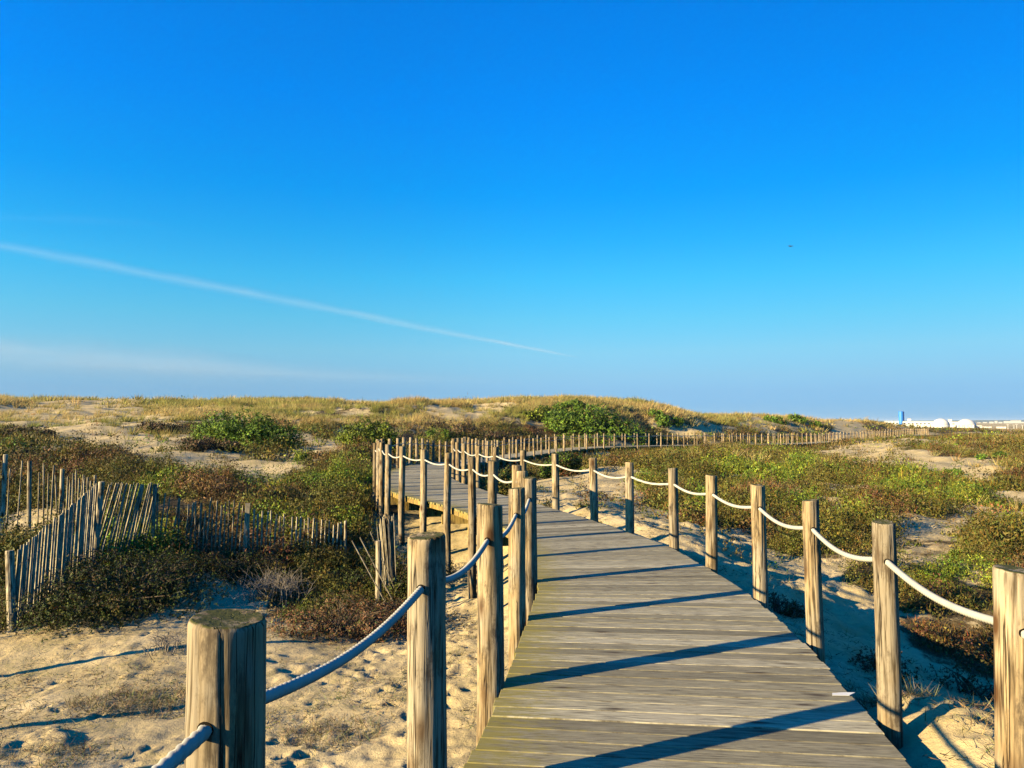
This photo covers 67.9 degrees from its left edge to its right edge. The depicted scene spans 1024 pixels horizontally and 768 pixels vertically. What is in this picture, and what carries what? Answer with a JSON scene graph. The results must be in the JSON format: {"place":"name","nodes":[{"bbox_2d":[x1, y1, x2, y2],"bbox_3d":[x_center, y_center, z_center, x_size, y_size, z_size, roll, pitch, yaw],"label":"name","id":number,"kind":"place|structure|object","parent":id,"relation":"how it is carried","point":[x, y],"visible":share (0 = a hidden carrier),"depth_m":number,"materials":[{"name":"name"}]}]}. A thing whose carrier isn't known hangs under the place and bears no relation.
{"place":"outdoors","nodes":[
{"label":"outdoors","id":0,"kind":"place"},
{"bbox_2d":[0,399,1023,767],"bbox_3d":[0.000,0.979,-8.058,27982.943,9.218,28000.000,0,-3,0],"label":"ground","id":1,"kind":"structure","parent":0,"point":[146,743],"depth_m":9.16,"materials":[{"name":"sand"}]},
{"bbox_2d":[0,423,56,439],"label":"bush","id":2,"kind":"object","parent":1,"relation":"on","point":[49,431],"visible":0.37,"depth_m":38.24,"materials":[{"name":"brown plant"}]},
{"bbox_2d":[0,454,96,533],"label":"paling fence","id":3,"kind":"object","parent":1,"relation":"on","point":[29,487],"visible":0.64,"depth_m":16.53,"materials":[{"name":"wood"}]},
{"bbox_2d":[0,741,106,767],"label":"dry grass patch","id":4,"kind":"object","parent":1,"relation":"on","point":[12,753],"visible":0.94,"depth_m":6.04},
{"bbox_2d":[0,543,236,641],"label":"bush","id":5,"kind":"object","parent":1,"relation":"on","point":[165,575],"visible":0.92,"depth_m":11.14,"materials":[{"name":"green plant"}]},
{"bbox_2d":[57,679,185,719],"bbox_3d":[-3.501,3.078,7.458,1.900,0.213,1.137,0,-3,0],"label":"dry grass patch","id":6,"kind":"object","parent":1,"relation":"on","point":[74,703],"visible":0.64,"depth_m":7.39,"materials":[{"name":"plant"}]},
{"bbox_2d":[125,628,186,659],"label":"twiggy shrub","id":7,"kind":"object","parent":1,"relation":"on","point":[167,642],"visible":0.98,"depth_m":9.28,"materials":[{"name":"grey plant"}]},
{"bbox_2d":[133,418,188,433],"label":"bush","id":8,"kind":"object","parent":1,"relation":"on","point":[160,426],"visible":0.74,"depth_m":43.00,"materials":[{"name":"brown plant"}]},
{"bbox_2d":[5,481,346,632],"bbox_3d":[-6.293,2.569,10.049,3.418,2.074,10.965,-1,-3,15],"label":"paling fence","id":9,"kind":"object","parent":1,"relation":"on","point":[95,511],"visible":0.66,"depth_m":13.06,"materials":[{"name":"wood"}]},
{"bbox_2d":[174,435,242,452],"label":"bush","id":10,"kind":"object","parent":1,"relation":"on","point":[204,443],"visible":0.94,"depth_m":31.19,"materials":[{"name":"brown plant"}]},
{"bbox_2d":[187,405,307,449],"bbox_3d":[-12.007,2.042,34.926,5.591,2.202,4.638,0,-3,0],"label":"bush","id":11,"kind":"object","parent":1,"relation":"on","point":[233,429],"visible":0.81,"depth_m":34.19,"materials":[{"name":"green plant"}]},
{"bbox_2d":[200,549,320,585],"bbox_3d":[-4.504,3.239,13.569,2.195,0.639,1.318,0,-3,0],"label":"bush","id":12,"kind":"object","parent":1,"relation":"on","point":[247,558],"visible":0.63,"depth_m":13.37,"materials":[{"name":"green plant"}]},
{"bbox_2d":[230,561,317,608],"bbox_3d":[-3.844,3.231,12.243,1.437,0.636,1.426,1,-3,-23],"label":"twiggy shrub","id":13,"kind":"object","parent":1,"relation":"on","point":[278,587],"visible":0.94,"depth_m":12.17,"materials":[{"name":"grey plant"}]},
{"bbox_2d":[293,449,315,460],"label":"bush","id":14,"kind":"object","parent":1,"relation":"on","point":[300,453],"visible":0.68,"depth_m":29.70,"materials":[{"name":"green plant"}]},
{"bbox_2d":[295,414,341,427],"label":"marram clump","id":15,"kind":"object","parent":1,"relation":"on","point":[324,419],"visible":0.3,"depth_m":51.44,"materials":[{"name":"beige plant"}]},
{"bbox_2d":[273,710,385,751],"bbox_3d":[-1.585,2.987,6.570,1.090,0.234,0.929,0,-3,0],"label":"dry grass patch","id":16,"kind":"object","parent":1,"relation":"on","point":[330,730],"visible":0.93,"depth_m":6.55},
{"bbox_2d":[265,589,406,644],"bbox_3d":[-2.319,3.390,11.152,2.313,0.715,2.324,0,-3,0],"label":"bush","id":17,"kind":"object","parent":1,"relation":"on","point":[363,623],"visible":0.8,"depth_m":10.60,"materials":[{"name":"brown plant"}]},
{"bbox_2d":[335,415,402,451],"bbox_3d":[-6.329,2.280,34.444,3.176,1.834,3.108,0,-3,0],"label":"bush","id":18,"kind":"object","parent":1,"relation":"on","point":[372,432],"visible":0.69,"depth_m":33.87,"materials":[{"name":"green plant"}]},
{"bbox_2d":[352,540,385,602],"bbox_3d":[-2.215,3.136,12.143,0.701,1.285,0.029,1,-3,-14],"label":"broken stake","id":19,"kind":"object","parent":1,"relation":"on","point":[368,571],"visible":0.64,"depth_m":12.12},
{"bbox_2d":[360,537,395,605],"bbox_3d":[-2.121,3.117,12.268,0.690,1.306,0.029,1,-3,-19],"label":"broken stake","id":20,"kind":"object","parent":1,"relation":"on","point":[376,569],"visible":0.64,"depth_m":12.24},
{"bbox_2d":[375,540,381,603],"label":"old fence post","id":21,"kind":"object","parent":1,"relation":"on","point":[378,582],"visible":0.65,"depth_m":12.43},
{"bbox_2d":[370,532,396,592],"bbox_3d":[-2.134,3.136,12.893,0.588,1.289,0.030,1,-3,-28],"label":"broken stake","id":22,"kind":"object","parent":1,"relation":"on","point":[383,563],"visible":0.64,"depth_m":12.88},
{"bbox_2d":[376,514,396,597],"bbox_3d":[-2.162,2.991,13.151,0.345,1.463,0.270,1,-3,-20],"label":"paling roll","id":23,"kind":"object","parent":1,"relation":"on","point":[387,538],"visible":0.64,"depth_m":13.11,"materials":[{"name":"wood"}]},
{"bbox_2d":[337,546,456,599],"bbox_3d":[-2.033,3.377,13.721,2.059,0.762,2.070,0,-3,0],"label":"bush","id":24,"kind":"object","parent":1,"relation":"on","point":[403,568],"visible":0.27,"depth_m":13.45,"materials":[{"name":"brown plant"}]},
{"bbox_2d":[386,394,435,404],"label":"marram clump","id":25,"kind":"object","parent":1,"relation":"on","point":[416,398],"visible":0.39,"depth_m":73.46,"materials":[{"name":"beige plant"}]},
{"bbox_2d":[432,440,434,462],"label":"rail post","id":26,"kind":"object","parent":1,"relation":"on","point":[433,451],"visible":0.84,"depth_m":36.04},
{"bbox_2d":[425,428,453,440],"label":"bush","id":27,"kind":"object","parent":1,"relation":"on","point":[429,432],"visible":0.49,"depth_m":53.57,"materials":[{"name":"green plant"}]},
{"bbox_2d":[443,453,451,575],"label":"rail post","id":28,"kind":"object","parent":1,"relation":"on","point":[447,500],"visible":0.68,"depth_m":14.15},
{"bbox_2d":[435,399,473,408],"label":"marram clump","id":29,"kind":"object","parent":1,"relation":"on","point":[454,404],"visible":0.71,"depth_m":76.37,"materials":[{"name":"beige plant"}]},
{"bbox_2d":[468,437,470,455],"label":"rail post","id":30,"kind":"object","parent":1,"relation":"on","point":[469,445],"visible":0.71,"depth_m":30.94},
{"bbox_2d":[471,439,473,456],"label":"rail post","id":31,"kind":"object","parent":1,"relation":"on","point":[472,447],"visible":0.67,"depth_m":32.37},
{"bbox_2d":[420,418,527,445],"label":"bush","id":32,"kind":"object","parent":1,"relation":"on","point":[500,436],"visible":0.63,"depth_m":57.08,"materials":[{"name":"green plant"}]},
{"bbox_2d":[482,440,484,478],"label":"rail post","id":33,"kind":"object","parent":1,"relation":"on","point":[483,458],"visible":0.84,"depth_m":36.63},
{"bbox_2d":[486,441,488,474],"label":"rail post","id":34,"kind":"object","parent":1,"relation":"on","point":[487,453],"visible":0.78,"depth_m":38.08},
{"bbox_2d":[497,440,498,470],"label":"rail post","id":35,"kind":"object","parent":1,"relation":"on","point":[498,453],"visible":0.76,"depth_m":40.86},
{"bbox_2d":[485,465,537,493],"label":"bush","id":36,"kind":"object","parent":1,"relation":"on","point":[508,474],"visible":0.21,"depth_m":22.23,"materials":[{"name":"green plant"}]},
{"bbox_2d":[0,393,1023,681],"bbox_3d":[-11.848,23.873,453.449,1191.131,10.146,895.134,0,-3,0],"label":"heath ground cover","id":37,"kind":"object","parent":1,"relation":"on","point":[340,497],"visible":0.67,"depth_m":19.07,"materials":[{"name":"green plant"}]},
{"bbox_2d":[0,393,1023,535],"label":"dune grass","id":38,"kind":"structure","parent":1,"relation":"on","point":[179,406],"depth_m":70.73,"materials":[{"name":"plant"}]},
{"bbox_2d":[532,438,534,462],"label":"rail post","id":39,"kind":"object","parent":1,"relation":"on","point":[533,439],"visible":0.84,"depth_m":47.60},
{"bbox_2d":[519,404,567,421],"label":"bush","id":40,"kind":"object","parent":1,"relation":"on","point":[541,413],"visible":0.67,"depth_m":69.44,"materials":[{"name":"green plant"}]},
{"bbox_2d":[548,437,549,460],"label":"rail post","id":41,"kind":"object","parent":1,"relation":"on","point":[548,447],"visible":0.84,"depth_m":50.30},
{"bbox_2d":[537,450,584,479],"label":"bush","id":42,"kind":"object","parent":1,"relation":"on","point":[567,460],"visible":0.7,"depth_m":29.70,"materials":[{"name":"green plant"}]},
{"bbox_2d":[553,398,586,410],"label":"bush","id":43,"kind":"object","parent":1,"relation":"on","point":[566,403],"visible":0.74,"depth_m":73.76,"materials":[{"name":"green plant"}]},
{"bbox_2d":[541,403,648,444],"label":"bush","id":44,"kind":"object","parent":1,"relation":"on","point":[570,420],"visible":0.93,"depth_m":66.42,"materials":[{"name":"green plant"}]},
{"bbox_2d":[608,411,647,432],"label":"marram clump","id":45,"kind":"object","parent":1,"relation":"on","point":[634,421],"visible":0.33,"depth_m":76.31,"materials":[{"name":"green plant"}]},
{"bbox_2d":[384,434,926,767],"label":"boardwalk","id":46,"kind":"structure","parent":1,"relation":"on","point":[633,651],"depth_m":4.87,"materials":[{"name":"wood"}]},
{"bbox_2d":[184,609,266,767],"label":"rail post","id":47,"kind":"object","parent":46,"relation":"attached to","point":[226,679],"visible":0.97,"depth_m":1.60,"materials":[{"name":"wood"}]},
{"bbox_2d":[151,430,902,767],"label":"rail rope","id":48,"kind":"object","parent":47,"relation":"attached to","point":[185,748],"visible":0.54,"depth_m":2.25,"materials":[{"name":"fabric"}]},
{"bbox_2d":[373,443,375,503],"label":"rail post","id":49,"kind":"object","parent":46,"relation":"attached to","point":[374,471],"visible":0.55,"depth_m":21.16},
{"bbox_2d":[376,440,380,514],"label":"rail post","id":50,"kind":"object","parent":46,"relation":"attached to","point":[377,471],"visible":0.52,"depth_m":19.74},
{"bbox_2d":[379,442,384,523],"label":"rail post","id":51,"kind":"object","parent":46,"relation":"attached to","point":[381,480],"visible":0.79,"depth_m":18.66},
{"bbox_2d":[385,444,390,519],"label":"rail post","id":52,"kind":"object","parent":46,"relation":"attached to","point":[387,483],"visible":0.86,"depth_m":17.56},
{"bbox_2d":[388,439,391,469],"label":"rail post","id":53,"kind":"object","parent":46,"relation":"attached to","point":[390,441],"visible":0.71,"depth_m":25.80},
{"bbox_2d":[396,438,399,468],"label":"rail post","id":54,"kind":"object","parent":46,"relation":"attached to","point":[397,451],"visible":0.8,"depth_m":27.25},
{"bbox_2d":[398,446,405,546],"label":"rail post","id":55,"kind":"object","parent":46,"relation":"attached to","point":[401,512],"visible":0.94,"depth_m":16.43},
{"bbox_2d":[402,437,405,465],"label":"rail post","id":56,"kind":"object","parent":46,"relation":"attached to","point":[404,441],"visible":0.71,"depth_m":28.72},
{"bbox_2d":[408,437,411,464],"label":"rail post","id":57,"kind":"object","parent":46,"relation":"attached to","point":[410,452],"visible":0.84,"depth_m":30.16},
{"bbox_2d":[415,438,418,463],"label":"rail post","id":58,"kind":"object","parent":46,"relation":"attached to","point":[416,452],"visible":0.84,"depth_m":31.64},
{"bbox_2d":[420,449,426,532],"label":"rail post","id":59,"kind":"object","parent":46,"relation":"attached to","point":[423,495],"visible":0.75,"depth_m":15.36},
{"bbox_2d":[407,532,446,767],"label":"rail post","id":60,"kind":"object","parent":46,"relation":"attached to","point":[426,689],"visible":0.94,"depth_m":3.19,"materials":[{"name":"wood"}]},
{"bbox_2d":[426,439,428,462],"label":"rail post","id":61,"kind":"object","parent":46,"relation":"attached to","point":[427,443],"visible":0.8,"depth_m":34.56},
{"bbox_2d":[439,440,440,461],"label":"rail post","id":62,"kind":"object","parent":46,"relation":"attached to","point":[440,451],"visible":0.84,"depth_m":37.49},
{"bbox_2d":[451,441,455,479],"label":"rail post","id":63,"kind":"object","parent":46,"relation":"attached to","point":[453,476],"visible":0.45,"depth_m":22.46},
{"bbox_2d":[455,442,460,482],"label":"rail post","id":64,"kind":"object","parent":46,"relation":"attached to","point":[457,455],"visible":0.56,"depth_m":21.25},
{"bbox_2d":[461,443,465,483],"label":"rail post","id":65,"kind":"object","parent":46,"relation":"attached to","point":[463,463],"visible":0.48,"depth_m":20.17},
{"bbox_2d":[468,456,475,598],"bbox_3d":[-0.683,2.549,13.009,0.151,2.610,0.162,0,-2,-14],"label":"rail post","id":66,"kind":"object","parent":46,"relation":"attached to","point":[471,525],"visible":0.88,"depth_m":12.96,"materials":[{"name":"wood"}]},
{"bbox_2d":[476,445,480,487],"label":"rail post","id":67,"kind":"object","parent":46,"relation":"attached to","point":[478,452],"visible":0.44,"depth_m":18.86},
{"bbox_2d":[476,503,503,746],"bbox_3d":[-0.136,1.868,4.648,0.187,2.262,0.169,-2,-4,37],"label":"rail post","id":68,"kind":"object","parent":46,"relation":"attached to","point":[490,631],"visible":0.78,"depth_m":4.61,"materials":[{"name":"wood"}]},
{"bbox_2d":[491,440,492,459],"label":"rail post","id":69,"kind":"object","parent":46,"relation":"attached to","point":[492,449],"visible":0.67,"depth_m":39.50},
{"bbox_2d":[488,460,496,503],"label":"rail post","id":70,"kind":"object","parent":46,"relation":"attached to","point":[492,483],"visible":0.3,"depth_m":11.77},
{"bbox_2d":[493,447,497,493],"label":"rail post","id":71,"kind":"object","parent":46,"relation":"attached to","point":[495,452],"visible":0.3,"depth_m":17.39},
{"bbox_2d":[502,441,503,469],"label":"rail post","id":72,"kind":"object","parent":46,"relation":"attached to","point":[503,455],"visible":0.69,"depth_m":42.25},
{"bbox_2d":[509,439,510,467],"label":"rail post","id":73,"kind":"object","parent":46,"relation":"attached to","point":[510,452],"visible":0.84,"depth_m":43.61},
{"bbox_2d":[508,487,525,670],"bbox_3d":[0.042,2.001,6.194,0.154,2.306,0.151,-1,-3,28],"label":"rail post","id":74,"kind":"object","parent":46,"relation":"attached to","point":[516,581],"visible":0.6,"depth_m":6.16,"materials":[{"name":"wood"}]},
{"bbox_2d":[512,465,521,487],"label":"rail post","id":75,"kind":"object","parent":46,"relation":"attached to","point":[515,468],"visible":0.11,"depth_m":10.39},
{"bbox_2d":[516,439,517,464],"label":"rail post","id":76,"kind":"object","parent":46,"relation":"attached to","point":[517,451],"visible":0.84,"depth_m":44.95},
{"bbox_2d":[516,471,527,486],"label":"rail post","id":77,"kind":"object","parent":46,"relation":"attached to","point":[520,475],"visible":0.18,"depth_m":9.05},
{"bbox_2d":[520,450,526,470],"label":"rail post","id":78,"kind":"object","parent":46,"relation":"attached to","point":[523,457],"visible":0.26,"depth_m":15.89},
{"bbox_2d":[523,477,537,624],"bbox_3d":[0.180,2.051,7.664,0.166,2.217,0.151,3,-4,-40],"label":"rail post","id":79,"kind":"object","parent":46,"relation":"attached to","point":[530,484],"visible":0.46,"depth_m":7.62,"materials":[{"name":"wood"}]},
{"bbox_2d":[540,438,542,462],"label":"rail post","id":80,"kind":"object","parent":46,"relation":"attached to","point":[541,449],"visible":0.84,"depth_m":48.93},
{"bbox_2d":[552,453,559,509],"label":"rail post","id":81,"kind":"object","parent":46,"relation":"attached to","point":[555,486],"visible":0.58,"depth_m":14.26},
{"bbox_2d":[589,457,598,522],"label":"rail post","id":82,"kind":"object","parent":46,"relation":"attached to","point":[593,481],"visible":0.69,"depth_m":12.57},
{"bbox_2d":[594,434,595,452],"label":"rail post","id":83,"kind":"object","parent":46,"relation":"attached to","point":[595,443],"visible":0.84,"depth_m":57.89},
{"bbox_2d":[603,433,604,451],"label":"rail post","id":84,"kind":"object","parent":46,"relation":"attached to","point":[603,441],"visible":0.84,"depth_m":58.93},
{"bbox_2d":[625,462,633,533],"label":"rail post","id":85,"kind":"object","parent":46,"relation":"attached to","point":[629,499],"visible":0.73,"depth_m":11.18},
{"bbox_2d":[668,468,678,551],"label":"rail post","id":86,"kind":"object","parent":46,"relation":"attached to","point":[673,512],"visible":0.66,"depth_m":9.83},
{"bbox_2d":[705,474,717,573],"bbox_3d":[2.227,1.854,8.482,0.143,1.678,0.151,3,-4,-44],"label":"rail post","id":87,"kind":"object","parent":46,"relation":"attached to","point":[711,529],"visible":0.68,"depth_m":8.44,"materials":[{"name":"wood"}]},
{"bbox_2d":[750,484,768,609],"bbox_3d":[2.289,1.823,7.018,0.140,1.786,0.142,0,-3,-8],"label":"rail post","id":88,"kind":"object","parent":46,"relation":"attached to","point":[759,560],"visible":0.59,"depth_m":6.98,"materials":[{"name":"wood"}]},
{"bbox_2d":[832,692,854,695],"bbox_3d":[1.955,1.826,4.480,0.145,0.011,0.034,0,-3,0],"label":"paper scrap","id":89,"kind":"object","parent":46,"relation":"on","point":[843,694],"visible":1,"depth_m":4.48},
{"bbox_2d":[871,519,902,749],"bbox_3d":[2.047,1.468,4.140,0.131,1.439,0.139,-3,-3,43],"label":"rail post","id":90,"kind":"object","parent":46,"relation":"attached to","point":[888,657],"visible":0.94,"depth_m":4.10,"materials":[{"name":"wood"}]},
{"bbox_2d":[992,564,1023,767],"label":"rail post","id":91,"kind":"object","parent":46,"relation":"attached to","point":[1008,604],"visible":0.99,"depth_m":2.66,"materials":[{"name":"wood"}]},
{"bbox_2d":[454,429,1023,638],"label":"rail rope","id":92,"kind":"object","parent":91,"relation":"attached to","point":[956,608],"visible":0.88,"depth_m":4.83,"materials":[{"name":"fabric"}]},
{"bbox_2d":[645,408,683,427],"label":"bush","id":93,"kind":"object","parent":1,"relation":"on","point":[662,421],"visible":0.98,"depth_m":78.48,"materials":[{"name":"green plant"}]},
{"bbox_2d":[722,462,786,474],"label":"bush","id":94,"kind":"object","parent":1,"relation":"on","point":[735,468],"visible":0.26,"depth_m":30.53,"materials":[{"name":"green plant"}]},
{"bbox_2d":[762,414,787,424],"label":"bush","id":95,"kind":"object","parent":1,"relation":"on","point":[769,419],"visible":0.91,"depth_m":107.95,"materials":[{"name":"green plant"}]},
{"bbox_2d":[769,587,805,617],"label":"scrub","id":96,"kind":"object","parent":1,"relation":"on","point":[794,608],"visible":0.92,"depth_m":8.42,"materials":[{"name":"green plant"}]},
{"bbox_2d":[787,412,821,427],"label":"bush","id":97,"kind":"object","parent":1,"relation":"on","point":[799,418],"visible":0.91,"depth_m":113.59,"materials":[{"name":"green plant"}]},
{"bbox_2d":[802,499,824,662],"bbox_3d":[2.239,1.729,5.623,0.133,1.744,0.140,0,-3,-28],"label":"rail post","id":98,"kind":"object","parent":1,"relation":"on","point":[813,586],"visible":0.69,"depth_m":5.59,"materials":[{"name":"wood"}]},
{"bbox_2d":[847,643,924,687],"bbox_3d":[3.367,2.527,6.828,0.606,0.390,0.823,-2,-3,34],"label":"scrub","id":99,"kind":"object","parent":1,"relation":"on","point":[872,660],"visible":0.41,"depth_m":6.72,"materials":[{"name":"brown plant"}]},
{"bbox_2d":[852,678,941,712],"bbox_3d":[2.425,2.008,4.913,0.682,0.432,0.867,-1,-3,18],"label":"dry grass patch","id":100,"kind":"object","parent":1,"relation":"on","point":[871,700],"visible":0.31,"depth_m":4.78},
{"bbox_2d":[898,411,903,423],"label":"blue tower","id":101,"kind":"structure","parent":1,"relation":"on","point":[901,415],"depth_m":757.45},
{"bbox_2d":[892,479,935,491],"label":"bush","id":102,"kind":"object","parent":1,"relation":"on","point":[904,483],"visible":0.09,"depth_m":24.12,"materials":[{"name":"green plant"}]},
{"bbox_2d":[903,421,933,427],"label":"plant hall","id":103,"kind":"structure","parent":1,"relation":"on","point":[925,423],"depth_m":733.31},
{"bbox_2d":[932,419,949,427],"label":"storage dome","id":104,"kind":"structure","parent":1,"relation":"on","point":[941,423],"depth_m":713.80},
{"bbox_2d":[939,549,962,560],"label":"bush","id":105,"kind":"object","parent":1,"relation":"on","point":[950,551],"visible":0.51,"depth_m":12.41,"materials":[{"name":"green plant"}]},
{"bbox_2d":[943,467,965,474],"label":"bush","id":106,"kind":"object","parent":1,"relation":"on","point":[955,470],"visible":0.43,"depth_m":35.70,"materials":[{"name":"green plant"}]},
{"bbox_2d":[923,659,993,701],"bbox_3d":[4.592,3.005,7.591,0.967,0.441,0.728,-2,-4,37],"label":"scrub","id":107,"kind":"object","parent":1,"relation":"on","point":[965,683],"visible":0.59,"depth_m":7.58,"materials":[{"name":"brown plant"}]},
{"bbox_2d":[957,425,973,427],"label":"plant block","id":108,"kind":"structure","parent":1,"relation":"on","point":[966,426],"depth_m":698.72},
{"bbox_2d":[956,419,975,427],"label":"storage dome","id":109,"kind":"structure","parent":1,"relation":"on","point":[965,422],"depth_m":714.21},
{"bbox_2d":[974,450,1011,459],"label":"bush","id":110,"kind":"object","parent":1,"relation":"on","point":[980,456],"visible":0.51,"depth_m":47.53,"materials":[{"name":"green plant"}]},
{"bbox_2d":[0,0,1023,420],"label":"sky","id":111,"kind":"structure","parent":0,"point":[374,200],"materials":[{"name":"blue"}]},
{"bbox_2d":[879,420,1023,422],"bbox_3d":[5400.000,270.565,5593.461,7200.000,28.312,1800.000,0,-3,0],"label":"distant white buildings","id":112,"kind":"structure","parent":0,"point":[975,421],"depth_m":4980.53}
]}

